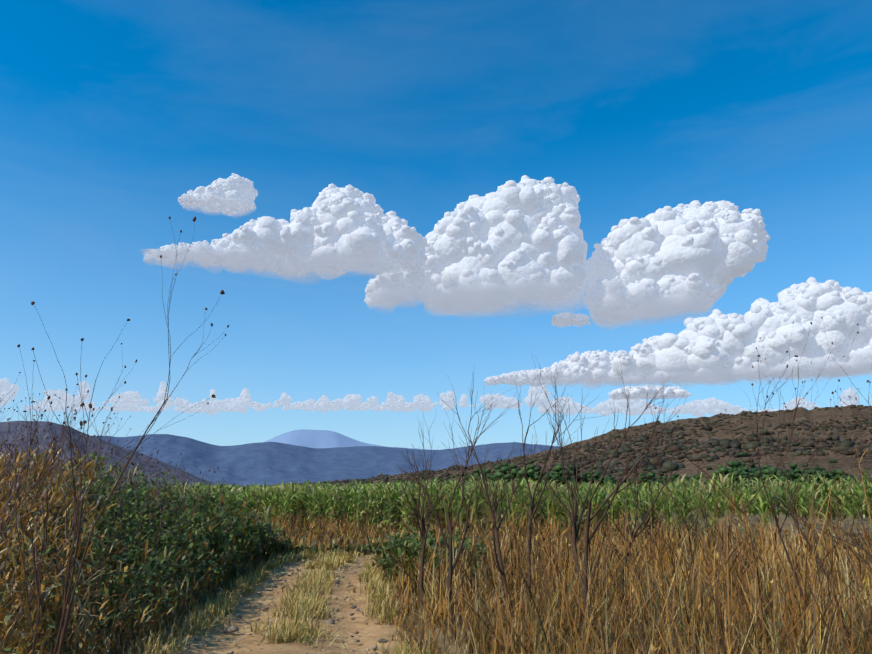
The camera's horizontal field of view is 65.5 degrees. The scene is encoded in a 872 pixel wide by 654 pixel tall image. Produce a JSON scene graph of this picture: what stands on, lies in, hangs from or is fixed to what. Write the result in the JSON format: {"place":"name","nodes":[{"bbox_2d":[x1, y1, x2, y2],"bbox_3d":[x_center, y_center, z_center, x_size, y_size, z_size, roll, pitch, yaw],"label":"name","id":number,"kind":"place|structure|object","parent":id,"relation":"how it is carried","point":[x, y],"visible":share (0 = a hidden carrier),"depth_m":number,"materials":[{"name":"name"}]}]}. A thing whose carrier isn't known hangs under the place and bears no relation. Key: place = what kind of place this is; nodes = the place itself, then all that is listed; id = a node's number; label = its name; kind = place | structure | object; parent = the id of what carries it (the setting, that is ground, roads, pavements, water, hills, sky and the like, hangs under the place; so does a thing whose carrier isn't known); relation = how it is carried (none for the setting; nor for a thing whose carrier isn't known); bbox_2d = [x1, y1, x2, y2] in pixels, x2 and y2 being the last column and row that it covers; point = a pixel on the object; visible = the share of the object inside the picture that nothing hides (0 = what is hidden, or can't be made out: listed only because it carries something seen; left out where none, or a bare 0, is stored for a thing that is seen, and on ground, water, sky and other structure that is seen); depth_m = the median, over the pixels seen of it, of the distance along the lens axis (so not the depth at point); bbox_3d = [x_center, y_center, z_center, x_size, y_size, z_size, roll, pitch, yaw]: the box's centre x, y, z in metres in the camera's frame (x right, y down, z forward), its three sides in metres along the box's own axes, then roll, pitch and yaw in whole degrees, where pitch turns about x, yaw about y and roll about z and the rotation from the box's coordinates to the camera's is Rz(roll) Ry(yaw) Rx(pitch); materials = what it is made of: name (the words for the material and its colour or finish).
{"place":"outdoors","nodes":[
{"label":"outdoors","id":0,"kind":"place"},
{"bbox_2d":[0,421,215,487],"bbox_3d":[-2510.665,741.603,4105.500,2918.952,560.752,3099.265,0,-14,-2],"label":"hill","id":1,"kind":"structure","parent":0,"point":[4,428],"depth_m":4814.32,"materials":[{"name":"brown soil"}]},
{"bbox_2d":[0,378,248,414],"bbox_3d":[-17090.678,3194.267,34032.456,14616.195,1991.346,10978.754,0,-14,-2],"label":"cloud","id":2,"kind":"structure","parent":0,"point":[210,408],"depth_m":34084.64,"materials":[{"name":"white"}]},
{"bbox_2d":[178,173,257,217],"bbox_3d":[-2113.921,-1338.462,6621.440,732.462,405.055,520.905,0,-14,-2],"label":"cloud","id":3,"kind":"structure","parent":0,"point":[235,194],"depth_m":6532.19,"materials":[{"name":"white"}]},
{"bbox_2d":[0,381,550,410],"bbox_3d":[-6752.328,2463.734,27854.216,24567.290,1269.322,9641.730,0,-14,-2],"label":"cloud","id":4,"kind":"structure","parent":0,"point":[352,401],"depth_m":29228.73,"materials":[{"name":"white"}]},
{"bbox_2d":[141,183,426,284],"bbox_3d":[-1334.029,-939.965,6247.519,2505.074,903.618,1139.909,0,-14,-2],"label":"cloud","id":5,"kind":"structure","parent":0,"point":[333,231],"depth_m":5973.85,"materials":[{"name":"white"}]},
{"bbox_2d":[93,434,558,485],"bbox_3d":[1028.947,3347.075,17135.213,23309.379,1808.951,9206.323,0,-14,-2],"label":"mountain","id":6,"kind":"structure","parent":0,"point":[268,463],"depth_m":19560.01,"materials":[{"name":"blue stone"}]},
{"bbox_2d":[222,397,434,412],"bbox_3d":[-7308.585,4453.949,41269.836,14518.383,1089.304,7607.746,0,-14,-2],"label":"cloud","id":7,"kind":"structure","parent":0,"point":[256,406],"depth_m":42156.53,"materials":[{"name":"white"}]},
{"bbox_2d":[265,429,430,449],"bbox_3d":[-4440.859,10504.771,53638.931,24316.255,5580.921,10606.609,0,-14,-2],"label":"mountain","id":8,"kind":"structure","parent":0,"point":[318,438],"depth_m":57665.17,"materials":[{"name":"blue stone"}]},
{"bbox_2d":[0,0,871,449],"label":"sky","id":9,"kind":"structure","parent":0,"point":[112,111],"materials":[{"name":"blue"}]},
{"bbox_2d":[0,508,871,653],"bbox_3d":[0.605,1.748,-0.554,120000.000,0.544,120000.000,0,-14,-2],"label":"ground","id":10,"kind":"structure","parent":0,"point":[865,520],"depth_m":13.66,"materials":[{"name":"beige plant"}]},
{"bbox_2d":[0,432,508,653],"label":"thicket shrub","id":11,"kind":"object","parent":10,"relation":"on","point":[256,534],"visible":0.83,"depth_m":10.38,"materials":[{"name":"green plant"}]},
{"bbox_2d":[0,372,240,604],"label":"thicket seed stalks","id":12,"kind":"object","parent":11,"relation":"on","point":[22,438],"visible":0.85,"depth_m":10.12,"materials":[{"name":"brown plant"}]},
{"bbox_2d":[0,450,871,653],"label":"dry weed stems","id":13,"kind":"object","parent":10,"relation":"on","point":[723,555],"visible":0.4,"depth_m":8.40,"materials":[{"name":"brown plant"}]},
{"bbox_2d":[0,216,871,653],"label":"bare shrubs","id":14,"kind":"object","parent":10,"relation":"on","point":[462,480],"visible":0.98,"depth_m":8.35,"materials":[{"name":"brown plant"}]},
{"bbox_2d":[101,468,871,544],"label":"maize field","id":15,"kind":"structure","parent":10,"relation":"on","point":[381,502],"depth_m":27.76,"materials":[{"name":"green plant"}]},
{"bbox_2d":[124,542,863,653],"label":"grass","id":16,"kind":"structure","parent":10,"relation":"on","point":[300,603],"depth_m":10.77,"materials":[{"name":"beige plant"}]},
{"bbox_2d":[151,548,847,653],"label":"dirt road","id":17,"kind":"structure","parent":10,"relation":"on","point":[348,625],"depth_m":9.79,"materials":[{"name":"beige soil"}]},
{"bbox_2d":[159,554,393,653],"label":"track stones","id":18,"kind":"object","parent":17,"relation":"on","point":[332,621],"visible":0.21,"depth_m":10.30,"materials":[{"name":"beige stone"}]},
{"bbox_2d":[364,175,650,318],"bbox_3d":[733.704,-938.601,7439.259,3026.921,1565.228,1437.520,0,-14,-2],"label":"cloud","id":19,"kind":"structure","parent":0,"point":[513,243],"depth_m":6859.20,"materials":[{"name":"white"}]},
{"bbox_2d":[249,405,871,511],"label":"hill","id":20,"kind":"structure","parent":0,"point":[818,416],"depth_m":235.17,"materials":[{"name":"soil"}]},
{"bbox_2d":[201,404,871,510],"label":"shrubs","id":21,"kind":"object","parent":20,"relation":"on","point":[665,467],"visible":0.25,"depth_m":199.13,"materials":[{"name":"green plant"}]},
{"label":"tree trunks","id":22,"kind":"object","parent":20,"relation":"on","visible":0},
{"bbox_2d":[421,452,850,491],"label":"bushes","id":23,"kind":"object","parent":22,"relation":"attached to","point":[743,471],"visible":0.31,"depth_m":102.71,"materials":[{"name":"green plant"}]},
{"bbox_2d":[551,312,591,327],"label":"cloud","id":24,"kind":"structure","parent":0,"point":[560,320],"depth_m":7034.56,"materials":[{"name":"white"}]},
{"bbox_2d":[608,385,691,399],"bbox_3d":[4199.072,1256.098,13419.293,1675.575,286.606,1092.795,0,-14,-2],"label":"cloud","id":25,"kind":"structure","parent":0,"point":[638,393],"depth_m":13236.11,"materials":[{"name":"white"}]},
{"bbox_2d":[583,200,769,328],"bbox_3d":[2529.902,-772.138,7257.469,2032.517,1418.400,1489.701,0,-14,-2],"label":"cloud","id":26,"kind":"structure","parent":0,"point":[693,256],"depth_m":6762.36,"materials":[{"name":"white"}]},
{"bbox_2d":[484,277,871,388],"bbox_3d":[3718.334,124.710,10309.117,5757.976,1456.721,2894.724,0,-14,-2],"label":"cloud","id":27,"kind":"structure","parent":0,"point":[717,345],"depth_m":9681.07,"materials":[{"name":"white"}]},
{"bbox_2d":[538,387,866,416],"bbox_3d":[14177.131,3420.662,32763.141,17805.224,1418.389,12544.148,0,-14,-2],"label":"cloud","id":28,"kind":"structure","parent":0,"point":[700,408],"depth_m":32734.90,"materials":[{"name":"white"}]}
]}

